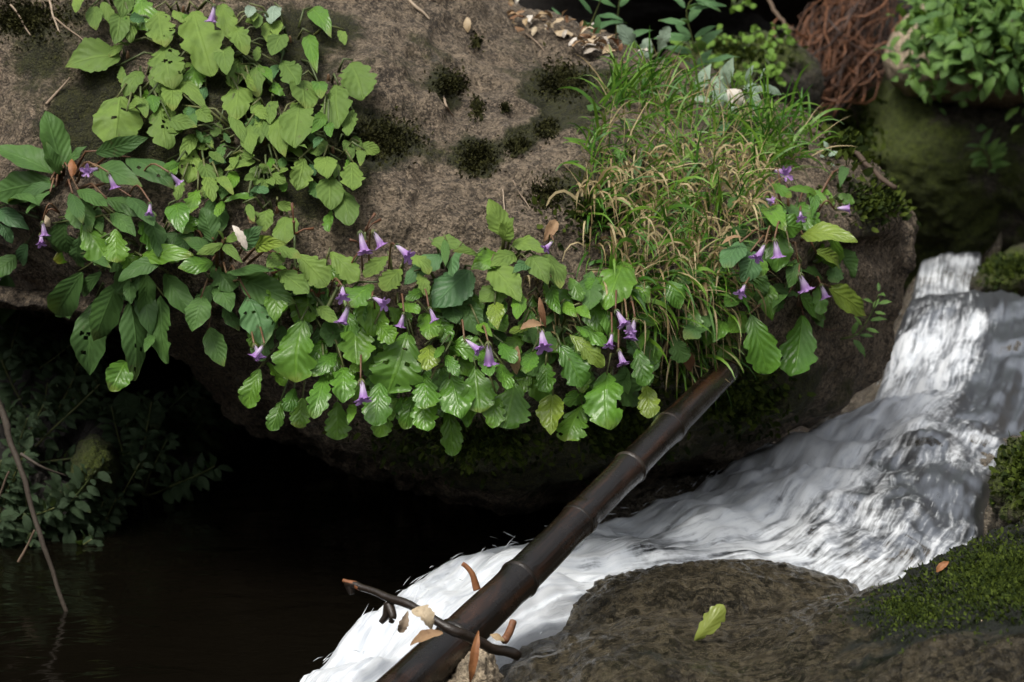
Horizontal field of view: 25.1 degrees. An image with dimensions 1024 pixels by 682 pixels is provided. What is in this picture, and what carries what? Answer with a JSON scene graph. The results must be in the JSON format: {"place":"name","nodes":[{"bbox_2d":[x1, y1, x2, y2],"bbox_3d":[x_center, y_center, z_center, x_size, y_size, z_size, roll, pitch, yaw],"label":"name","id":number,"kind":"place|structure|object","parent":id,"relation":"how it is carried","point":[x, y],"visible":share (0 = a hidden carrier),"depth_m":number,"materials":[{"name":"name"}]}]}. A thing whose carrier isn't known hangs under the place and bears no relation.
{"place":"outdoors","nodes":[
{"label":"outdoors","id":0,"kind":"place"},
{"bbox_2d":[0,439,841,681],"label":"pool water","id":1,"kind":"structure","parent":0,"point":[253,560],"depth_m":3.16,"materials":[{"name":"black liquid"}]},
{"bbox_2d":[0,399,67,610],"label":"stick","id":2,"kind":"object","parent":1,"relation":"in","point":[7,431],"visible":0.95,"depth_m":2.95,"materials":[{"name":"wood"}]},
{"bbox_2d":[0,435,69,534],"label":"shade herb","id":3,"kind":"object","parent":1,"relation":"on","point":[7,463],"visible":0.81,"depth_m":3.30,"materials":[{"name":"green plant"}]},
{"bbox_2d":[0,507,103,546],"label":"shade herb","id":4,"kind":"object","parent":1,"relation":"in","point":[11,533],"visible":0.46,"depth_m":3.29,"materials":[{"name":"green plant"}]},
{"bbox_2d":[0,458,111,538],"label":"shade herb","id":5,"kind":"object","parent":1,"relation":"on","point":[69,494],"visible":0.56,"depth_m":3.31,"materials":[{"name":"green plant"}]},
{"bbox_2d":[62,451,153,531],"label":"shade herb","id":6,"kind":"object","parent":1,"relation":"on","point":[114,517],"visible":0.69,"depth_m":3.38,"materials":[{"name":"green plant"}]},
{"bbox_2d":[92,392,233,503],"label":"shade herb","id":7,"kind":"object","parent":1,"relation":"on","point":[157,456],"visible":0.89,"depth_m":3.53,"materials":[{"name":"green plant"}]},
{"bbox_2d":[300,251,1023,681],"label":"stream water","id":8,"kind":"structure","parent":0,"point":[866,461],"depth_m":3.27,"materials":[{"name":"liquid"}]},
{"bbox_2d":[461,562,480,590],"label":"twig","id":9,"kind":"object","parent":8,"relation":"in","point":[474,579],"visible":1,"depth_m":2.62,"materials":[{"name":"wood"}]},
{"bbox_2d":[314,263,1006,669],"bbox_3d":[0.576,0.136,3.696,0.619,0.196,2.827,5,11,26],"label":"water spray","id":10,"kind":"object","parent":8,"relation":"on","point":[646,539],"visible":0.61,"depth_m":3.05,"materials":[{"name":"white"}]},
{"bbox_2d":[767,0,794,30],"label":"branch","id":11,"kind":"object","parent":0,"point":[776,13],"visible":0.83,"depth_m":5.29,"materials":[{"name":"brown plant"}]},
{"bbox_2d":[599,231,1021,585],"bbox_3d":[0.669,0.243,3.857,0.841,0.536,3.350,5,11,24],"label":"stream bed","id":12,"kind":"object","parent":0,"point":[634,500],"visible":0.11,"depth_m":3.49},
{"bbox_2d":[969,243,1023,296],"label":"mossy rock","id":13,"kind":"object","parent":12,"relation":"on","point":[977,277],"visible":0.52,"depth_m":4.72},
{"bbox_2d":[773,289,905,443],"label":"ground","id":14,"kind":"structure","parent":0,"point":[803,429],"depth_m":5.06,"materials":[{"name":"soil"}]},
{"bbox_2d":[0,404,209,522],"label":"earth bank","id":15,"kind":"structure","parent":14,"relation":"on","point":[65,441],"depth_m":3.60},
{"bbox_2d":[0,348,94,425],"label":"shade herb","id":16,"kind":"object","parent":15,"relation":"on","point":[7,396],"visible":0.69,"depth_m":3.62,"materials":[{"name":"green plant"}]},
{"bbox_2d":[0,374,108,475],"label":"shade herb","id":17,"kind":"object","parent":15,"relation":"on","point":[32,421],"visible":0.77,"depth_m":3.47,"materials":[{"name":"green plant"}]},
{"bbox_2d":[57,328,120,411],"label":"shade herb","id":18,"kind":"object","parent":15,"relation":"on","point":[77,367],"visible":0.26,"depth_m":3.71,"materials":[{"name":"green plant"}]},
{"bbox_2d":[70,433,123,499],"bbox_3d":[-0.620,0.188,3.421,0.080,0.120,0.284,-1,10,-7],"label":"mossy stone","id":19,"kind":"object","parent":15,"relation":"on","point":[92,451],"visible":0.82,"depth_m":3.32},
{"bbox_2d":[114,390,139,424],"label":"shade plant","id":20,"kind":"object","parent":15,"relation":"on","point":[131,400],"visible":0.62,"depth_m":3.58,"materials":[{"name":"green plant"}]},
{"bbox_2d":[81,368,200,439],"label":"shade herb","id":21,"kind":"object","parent":15,"relation":"on","point":[174,411],"visible":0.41,"depth_m":3.65,"materials":[{"name":"green plant"}]},
{"bbox_2d":[138,397,164,429],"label":"shade plant","id":22,"kind":"object","parent":15,"relation":"on","point":[160,419],"visible":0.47,"depth_m":3.58,"materials":[{"name":"green plant"}]},
{"bbox_2d":[0,317,269,453],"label":"rock bank","id":23,"kind":"object","parent":14,"relation":"on","point":[157,374],"visible":0.01,"depth_m":3.92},
{"bbox_2d":[0,0,918,515],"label":"boulder","id":24,"kind":"object","parent":14,"relation":"on","point":[398,46],"visible":0.46,"depth_m":3.07,"materials":[{"name":"stone"}]},
{"bbox_2d":[0,0,99,59],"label":"moss cushion","id":25,"kind":"object","parent":24,"relation":"on","point":[27,13],"visible":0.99,"depth_m":3.09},
{"bbox_2d":[0,193,166,323],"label":"broad leaf plant","id":26,"kind":"object","parent":24,"relation":"on","point":[93,245],"visible":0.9,"depth_m":2.89,"materials":[{"name":"green plant"}]},
{"bbox_2d":[0,111,183,225],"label":"rosette plant","id":27,"kind":"object","parent":24,"relation":"on","point":[54,156],"visible":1,"depth_m":2.93,"materials":[{"name":"green plant"}]},
{"bbox_2d":[65,37,129,72],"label":"broad leaf plant","id":28,"kind":"object","parent":24,"relation":"on","point":[90,54],"visible":1,"depth_m":3.01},
{"bbox_2d":[72,0,157,44],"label":"leafy herb","id":29,"kind":"object","parent":24,"relation":"on","point":[121,28],"visible":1,"depth_m":3.04,"materials":[{"name":"green plant"}]},
{"bbox_2d":[47,244,193,391],"bbox_3d":[-0.513,-0.037,2.927,0.273,0.189,0.078,9,13,40],"label":"hanging plant","id":30,"kind":"object","parent":24,"relation":"hanging from","point":[99,316],"visible":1,"depth_m":2.90,"materials":[{"name":"green plant"}]},
{"bbox_2d":[45,197,238,318],"bbox_3d":[-0.506,-0.103,2.947,0.363,0.175,0.129,8,13,37],"label":"leafy herb","id":31,"kind":"object","parent":24,"relation":"on","point":[177,216],"visible":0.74,"depth_m":2.89,"materials":[{"name":"green plant"}]},
{"bbox_2d":[92,65,212,149],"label":"leafy herb","id":32,"kind":"object","parent":24,"relation":"on","point":[127,122],"visible":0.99,"depth_m":2.95,"materials":[{"name":"green plant"}]},
{"bbox_2d":[108,7,284,118],"bbox_3d":[-0.412,-0.361,3.011,0.237,0.148,0.158,0,10,0],"label":"leafy herb","id":33,"kind":"object","parent":24,"relation":"on","point":[271,72],"visible":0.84,"depth_m":3.01,"materials":[{"name":"green plant"}]},
{"bbox_2d":[145,0,250,89],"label":"leafy herb","id":34,"kind":"object","parent":24,"relation":"attached to","point":[202,37],"visible":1,"depth_m":3.00,"materials":[{"name":"green plant"}]},
{"bbox_2d":[161,130,259,212],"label":"leafy herb","id":35,"kind":"object","parent":24,"relation":"attached to","point":[190,172],"visible":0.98,"depth_m":2.91,"materials":[{"name":"green plant"}]},
{"bbox_2d":[210,56,264,142],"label":"leafy herb","id":36,"kind":"object","parent":24,"relation":"attached to","point":[236,104],"visible":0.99,"depth_m":2.96,"materials":[{"name":"green plant"}]},
{"bbox_2d":[175,207,300,366],"bbox_3d":[-0.337,-0.063,2.844,0.178,0.199,0.104,8,13,40],"label":"hanging plant","id":37,"kind":"object","parent":24,"relation":"hanging from","point":[257,326],"visible":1,"depth_m":2.84,"materials":[{"name":"green plant"}]},
{"bbox_2d":[232,225,247,249],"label":"fallen leaf","id":38,"kind":"object","parent":37,"relation":"attached to","point":[241,236],"visible":1,"depth_m":2.78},
{"bbox_2d":[214,192,298,245],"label":"leafy herb","id":39,"kind":"object","parent":24,"relation":"on","point":[283,230],"visible":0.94,"depth_m":2.85,"materials":[{"name":"green plant"}]},
{"bbox_2d":[167,100,353,231],"bbox_3d":[-0.306,-0.227,2.926,0.256,0.151,0.159,7,12,36],"label":"leafy herb","id":40,"kind":"object","parent":24,"relation":"on","point":[203,137],"visible":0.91,"depth_m":2.92,"materials":[{"name":"green plant"}]},
{"bbox_2d":[240,94,288,157],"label":"leafy herb","id":41,"kind":"object","parent":24,"relation":"on","point":[270,127],"visible":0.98,"depth_m":2.92,"materials":[{"name":"green plant"}]},
{"bbox_2d":[244,163,287,186],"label":"leafy herb","id":42,"kind":"object","parent":24,"relation":"on","point":[258,174],"visible":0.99,"depth_m":2.87,"materials":[{"name":"green plant"}]},
{"bbox_2d":[244,2,346,98],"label":"leafy herb","id":43,"kind":"object","parent":24,"relation":"on","point":[277,41],"visible":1,"depth_m":3.04,"materials":[{"name":"green plant"}]},
{"bbox_2d":[246,258,346,360],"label":"leafy herb","id":44,"kind":"object","parent":24,"relation":"on","point":[275,309],"visible":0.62,"depth_m":2.85,"materials":[{"name":"green plant"}]},
{"bbox_2d":[238,229,387,439],"bbox_3d":[-0.231,-0.006,2.836,0.195,0.275,0.120,9,13,41],"label":"flowering plant","id":45,"kind":"object","parent":24,"relation":"on","point":[294,360],"visible":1,"depth_m":2.82,"materials":[{"name":"green plant"}]},
{"bbox_2d":[271,203,342,328],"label":"flower stalk plant","id":46,"kind":"object","parent":45,"relation":"attached to","point":[321,303],"visible":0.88,"depth_m":2.83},
{"bbox_2d":[326,213,381,306],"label":"flower stalk plant","id":47,"kind":"object","parent":45,"relation":"attached to","point":[334,293],"visible":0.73,"depth_m":2.82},
{"bbox_2d":[278,58,377,148],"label":"leafy herb","id":48,"kind":"object","parent":24,"relation":"on","point":[358,81],"visible":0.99,"depth_m":2.94,"materials":[{"name":"green plant"}]},
{"bbox_2d":[290,131,379,225],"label":"leafy herb","id":49,"kind":"object","parent":24,"relation":"on","point":[338,199],"visible":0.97,"depth_m":2.87,"materials":[{"name":"green plant"}]},
{"bbox_2d":[319,298,415,436],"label":"leafy herb","id":50,"kind":"object","parent":24,"relation":"on","point":[364,317],"visible":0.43,"depth_m":2.85,"materials":[{"name":"green plant"}]},
{"bbox_2d":[328,105,446,175],"bbox_3d":[-0.153,-0.260,2.963,0.199,0.083,0.115,-5,11,-25],"label":"moss cushion","id":51,"kind":"object","parent":24,"relation":"on","point":[386,140],"visible":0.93,"depth_m":2.97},
{"bbox_2d":[361,242,440,425],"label":"flowering plant","id":52,"kind":"object","parent":24,"relation":"attached to","point":[402,368],"visible":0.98,"depth_m":2.82,"materials":[{"name":"green plant"}]},
{"bbox_2d":[404,234,492,336],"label":"flowering plant","id":53,"kind":"object","parent":24,"relation":"on","point":[453,286],"visible":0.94,"depth_m":2.83,"materials":[{"name":"green plant"}]},
{"bbox_2d":[419,58,477,99],"bbox_3d":[-0.087,-0.353,3.126,0.040,0.054,0.177,4,11,22],"label":"moss cushion","id":54,"kind":"object","parent":24,"relation":"on","point":[450,82],"visible":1,"depth_m":3.14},
{"bbox_2d":[413,279,508,426],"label":"leafy herb","id":55,"kind":"object","parent":24,"relation":"on","point":[462,351],"visible":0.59,"depth_m":2.84,"materials":[{"name":"green plant"}]},
{"bbox_2d":[409,319,530,455],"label":"flowering plant","id":56,"kind":"object","parent":24,"relation":"attached to","point":[508,407],"visible":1,"depth_m":2.81,"materials":[{"name":"green plant"}]},
{"bbox_2d":[465,93,488,127],"bbox_3d":[-0.047,-0.314,3.112,0.032,0.041,0.127,0,10,0],"label":"moss cushion","id":57,"kind":"object","parent":24,"relation":"on","point":[476,104],"visible":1,"depth_m":3.10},
{"bbox_2d":[447,127,507,184],"bbox_3d":[-0.038,-0.239,2.994,0.081,0.072,0.101,4,11,24],"label":"moss cushion","id":58,"kind":"object","parent":24,"relation":"on","point":[480,158],"visible":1,"depth_m":3.00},
{"bbox_2d":[468,30,488,57],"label":"moss cushion","id":59,"kind":"object","parent":24,"relation":"on","point":[477,40],"visible":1,"depth_m":3.31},
{"bbox_2d":[452,199,566,329],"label":"leafy herb","id":60,"kind":"object","parent":24,"relation":"on","point":[503,278],"visible":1,"depth_m":2.84,"materials":[{"name":"green plant"}]},
{"bbox_2d":[497,127,535,158],"bbox_3d":[0.008,-0.261,3.022,0.038,0.037,0.074,6,12,31],"label":"moss cushion","id":61,"kind":"object","parent":24,"relation":"on","point":[516,145],"visible":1,"depth_m":3.02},
{"bbox_2d":[525,115,562,144],"bbox_3d":[0.043,-0.286,3.095,0.051,0.034,0.106,0,10,0],"label":"moss cushion","id":62,"kind":"object","parent":24,"relation":"on","point":[546,127],"visible":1,"depth_m":3.07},
{"bbox_2d":[515,168,575,221],"bbox_3d":[0.051,-0.189,2.966,0.070,0.060,0.109,9,14,43],"label":"moss cushion","id":63,"kind":"object","parent":24,"relation":"on","point":[545,193],"visible":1,"depth_m":2.97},
{"bbox_2d":[543,219,558,241],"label":"fallen leaf","id":64,"kind":"object","parent":24,"relation":"on","point":[552,227],"visible":0.94,"depth_m":2.89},
{"bbox_2d":[500,273,609,401],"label":"leafy herb","id":65,"kind":"object","parent":24,"relation":"on","point":[554,295],"visible":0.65,"depth_m":2.87,"materials":[{"name":"green plant"}]},
{"bbox_2d":[509,299,607,441],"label":"flowering plant","id":66,"kind":"object","parent":24,"relation":"on","point":[550,409],"visible":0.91,"depth_m":2.84,"materials":[{"name":"green plant"}]},
{"bbox_2d":[538,297,545,326],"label":"fallen leaf","id":67,"kind":"object","parent":66,"relation":"on","point":[541,311],"visible":1,"depth_m":2.79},
{"bbox_2d":[520,41,608,118],"bbox_3d":[0.076,-0.378,3.296,0.131,0.092,0.337,0,10,0],"label":"moss cushion","id":68,"kind":"object","parent":24,"relation":"on","point":[560,79],"visible":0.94,"depth_m":3.30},
{"bbox_2d":[552,0,624,31],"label":"weed","id":69,"kind":"object","parent":24,"relation":"on","point":[604,15],"visible":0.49,"depth_m":3.76,"materials":[{"name":"green plant"}]},
{"bbox_2d":[549,322,662,420],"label":"leafy herb","id":70,"kind":"object","parent":24,"relation":"on","point":[626,380],"visible":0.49,"depth_m":2.94,"materials":[{"name":"green plant"}]},
{"bbox_2d":[576,255,659,429],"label":"flowering plant","id":71,"kind":"object","parent":24,"relation":"attached to","point":[603,396],"visible":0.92,"depth_m":2.88,"materials":[{"name":"green plant"}]},
{"bbox_2d":[598,0,651,38],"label":"weed","id":72,"kind":"object","parent":24,"relation":"on","point":[621,3],"visible":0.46,"depth_m":3.82,"materials":[{"name":"green plant"}]},
{"bbox_2d":[592,15,670,59],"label":"broad leaf plant","id":73,"kind":"object","parent":24,"relation":"on","point":[627,36],"visible":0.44,"depth_m":3.71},
{"bbox_2d":[579,261,732,362],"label":"leafy herb","id":74,"kind":"object","parent":24,"relation":"on","point":[590,283],"visible":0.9,"depth_m":2.96,"materials":[{"name":"green plant"}]},
{"bbox_2d":[310,23,1023,532],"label":"moss","id":75,"kind":"object","parent":24,"relation":"on","point":[742,397],"visible":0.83,"depth_m":3.13,"materials":[{"name":"plant"}]},
{"bbox_2d":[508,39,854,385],"bbox_3d":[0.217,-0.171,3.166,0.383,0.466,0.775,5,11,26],"label":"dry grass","id":76,"kind":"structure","parent":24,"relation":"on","point":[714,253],"depth_m":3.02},
{"bbox_2d":[587,104,775,224],"bbox_3d":[0.238,-0.257,3.208,0.271,0.150,0.460,0,10,0],"label":"leafy herb","id":77,"kind":"object","parent":24,"relation":"on","point":[590,107],"visible":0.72,"depth_m":3.12,"materials":[{"name":"green plant"}]},
{"bbox_2d":[663,50,716,84],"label":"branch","id":78,"kind":"object","parent":24,"relation":"attached to","point":[681,65],"visible":0.38,"depth_m":3.88,"materials":[{"name":"brown plant"}]},
{"bbox_2d":[654,0,736,71],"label":"weed","id":79,"kind":"object","parent":24,"relation":"on","point":[684,34],"visible":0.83,"depth_m":3.90,"materials":[{"name":"green plant"}]},
{"bbox_2d":[556,27,846,407],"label":"grass","id":80,"kind":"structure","parent":24,"relation":"on","point":[616,79],"depth_m":3.09,"materials":[{"name":"plant"}]},
{"bbox_2d":[691,80,753,115],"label":"weed","id":81,"kind":"object","parent":24,"relation":"on","point":[724,96],"visible":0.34,"depth_m":3.37,"materials":[{"name":"green plant"}]},
{"bbox_2d":[727,89,744,104],"bbox_3d":[0.328,-0.359,3.372,0.026,0.023,0.011,0,10,0],"label":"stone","id":82,"kind":"object","parent":24,"relation":"on","point":[735,92],"visible":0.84,"depth_m":3.37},
{"bbox_2d":[695,57,780,108],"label":"weed","id":83,"kind":"object","parent":24,"relation":"on","point":[727,69],"visible":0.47,"depth_m":3.45,"materials":[{"name":"green plant"}]},
{"bbox_2d":[719,165,857,287],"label":"flowering plant","id":84,"kind":"object","parent":24,"relation":"attached to","point":[752,264],"visible":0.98,"depth_m":3.05,"materials":[{"name":"green plant"}]},
{"bbox_2d":[720,186,858,332],"bbox_3d":[0.387,-0.110,3.131,0.078,0.183,0.352,7,12,33],"label":"leafy herb","id":85,"kind":"object","parent":24,"relation":"on","point":[849,258],"visible":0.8,"depth_m":3.11,"materials":[{"name":"green plant"}]},
{"bbox_2d":[733,264,866,375],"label":"flowering plant","id":86,"kind":"object","parent":24,"relation":"attached to","point":[795,350],"visible":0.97,"depth_m":3.10,"materials":[{"name":"green plant"}]},
{"bbox_2d":[785,114,897,189],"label":"branch","id":87,"kind":"object","parent":24,"relation":"attached to","point":[876,172],"visible":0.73,"depth_m":3.38,"materials":[{"name":"brown plant"}]},
{"bbox_2d":[840,282,890,355],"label":"fern sprig","id":88,"kind":"object","parent":24,"relation":"hanging from","point":[859,346],"visible":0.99,"depth_m":3.27,"materials":[{"name":"green plant"}]},
{"bbox_2d":[513,0,818,59],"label":"cliff","id":89,"kind":"structure","parent":14,"relation":"on","point":[634,15],"depth_m":7.39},
{"bbox_2d":[660,31,824,113],"bbox_3d":[0.457,-0.545,4.903,0.432,0.235,0.643,0,10,0],"label":"mossy rock","id":90,"kind":"object","parent":14,"relation":"on","point":[812,75],"visible":0.19,"depth_m":4.71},
{"bbox_2d":[670,0,794,91],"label":"creeper","id":91,"kind":"object","parent":90,"relation":"on","point":[772,56],"visible":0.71,"depth_m":4.69,"materials":[{"name":"green plant"}]},
{"bbox_2d":[499,519,1023,681],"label":"boulder","id":92,"kind":"object","parent":14,"relation":"on","point":[790,641],"visible":0.78,"depth_m":2.38,"materials":[{"name":"stone"}]},
{"bbox_2d":[445,649,503,681],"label":"grey stone","id":93,"kind":"object","parent":92,"relation":"on","point":[487,668],"visible":0.85,"depth_m":2.46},
{"bbox_2d":[375,358,740,681],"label":"bamboo pole","id":94,"kind":"object","parent":93,"relation":"on","point":[500,597],"visible":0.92,"depth_m":2.66,"materials":[{"name":"wood"}]},
{"bbox_2d":[397,611,408,632],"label":"dry leaf","id":95,"kind":"object","parent":94,"relation":"hanging from","point":[403,625],"visible":1,"depth_m":2.42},
{"bbox_2d":[411,605,434,628],"bbox_3d":[-0.096,0.289,2.397,0.026,0.028,0.020,10,14,44],"label":"bark piece","id":96,"kind":"object","parent":94,"relation":"on","point":[425,614],"visible":1,"depth_m":2.39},
{"bbox_2d":[410,629,442,645],"bbox_3d":[-0.089,0.309,2.381,0.034,0.018,0.011,0,10,0],"label":"bark piece","id":97,"kind":"object","parent":94,"relation":"on","point":[424,635],"visible":1,"depth_m":2.38,"materials":[{"name":"beige plant"}]},
{"bbox_2d":[344,581,521,660],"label":"twig","id":98,"kind":"object","parent":94,"relation":"on","point":[390,614],"visible":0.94,"depth_m":2.45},
{"bbox_2d":[469,631,479,681],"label":"dry leaf strip","id":99,"kind":"object","parent":98,"relation":"hanging from","point":[474,657],"visible":1,"depth_m":2.37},
{"bbox_2d":[501,619,516,643],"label":"twig","id":100,"kind":"object","parent":98,"relation":"on","point":[508,633],"visible":0.91,"depth_m":2.45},
{"bbox_2d":[694,604,725,640],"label":"fallen leaf","id":101,"kind":"object","parent":92,"relation":"on","point":[712,620],"visible":1,"depth_m":2.48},
{"bbox_2d":[563,559,859,633],"bbox_3d":[0.219,0.392,2.980,0.512,0.284,0.516,0,10,0],"label":"rock ledge","id":102,"kind":"object","parent":92,"relation":"on","point":[761,587],"visible":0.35,"depth_m":2.78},
{"bbox_2d":[806,523,1023,661],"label":"moss","id":103,"kind":"object","parent":92,"relation":"on","point":[999,576],"visible":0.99,"depth_m":2.35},
{"bbox_2d":[987,437,1023,530],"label":"mossy rock","id":104,"kind":"object","parent":92,"relation":"on","point":[997,520],"visible":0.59,"depth_m":3.12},
{"bbox_2d":[709,0,849,26],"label":"dark boulder","id":105,"kind":"object","parent":14,"relation":"on","point":[789,11],"visible":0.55,"depth_m":6.23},
{"bbox_2d":[840,73,1023,289],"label":"mossy boulder","id":106,"kind":"object","parent":14,"relation":"on","point":[960,203],"visible":0.56,"depth_m":5.23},
{"bbox_2d":[773,0,908,126],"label":"root mat","id":107,"kind":"object","parent":106,"relation":"on","point":[833,42],"visible":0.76,"depth_m":5.52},
{"bbox_2d":[813,0,924,125],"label":"rock slab","id":108,"kind":"object","parent":106,"relation":"on","point":[896,18],"visible":0.04,"depth_m":5.84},
{"bbox_2d":[883,4,1023,108],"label":"pale boulder","id":109,"kind":"object","parent":106,"relation":"on","point":[1009,99],"visible":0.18,"depth_m":5.22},
{"bbox_2d":[874,0,1023,134],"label":"shrub","id":110,"kind":"object","parent":109,"relation":"on","point":[959,39],"visible":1,"depth_m":4.79,"materials":[{"name":"green plant"}]},
{"bbox_2d":[965,129,1009,174],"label":"leafy sprig","id":111,"kind":"object","parent":106,"relation":"hanging from","point":[996,151],"visible":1,"depth_m":5.02,"materials":[{"name":"green plant"}]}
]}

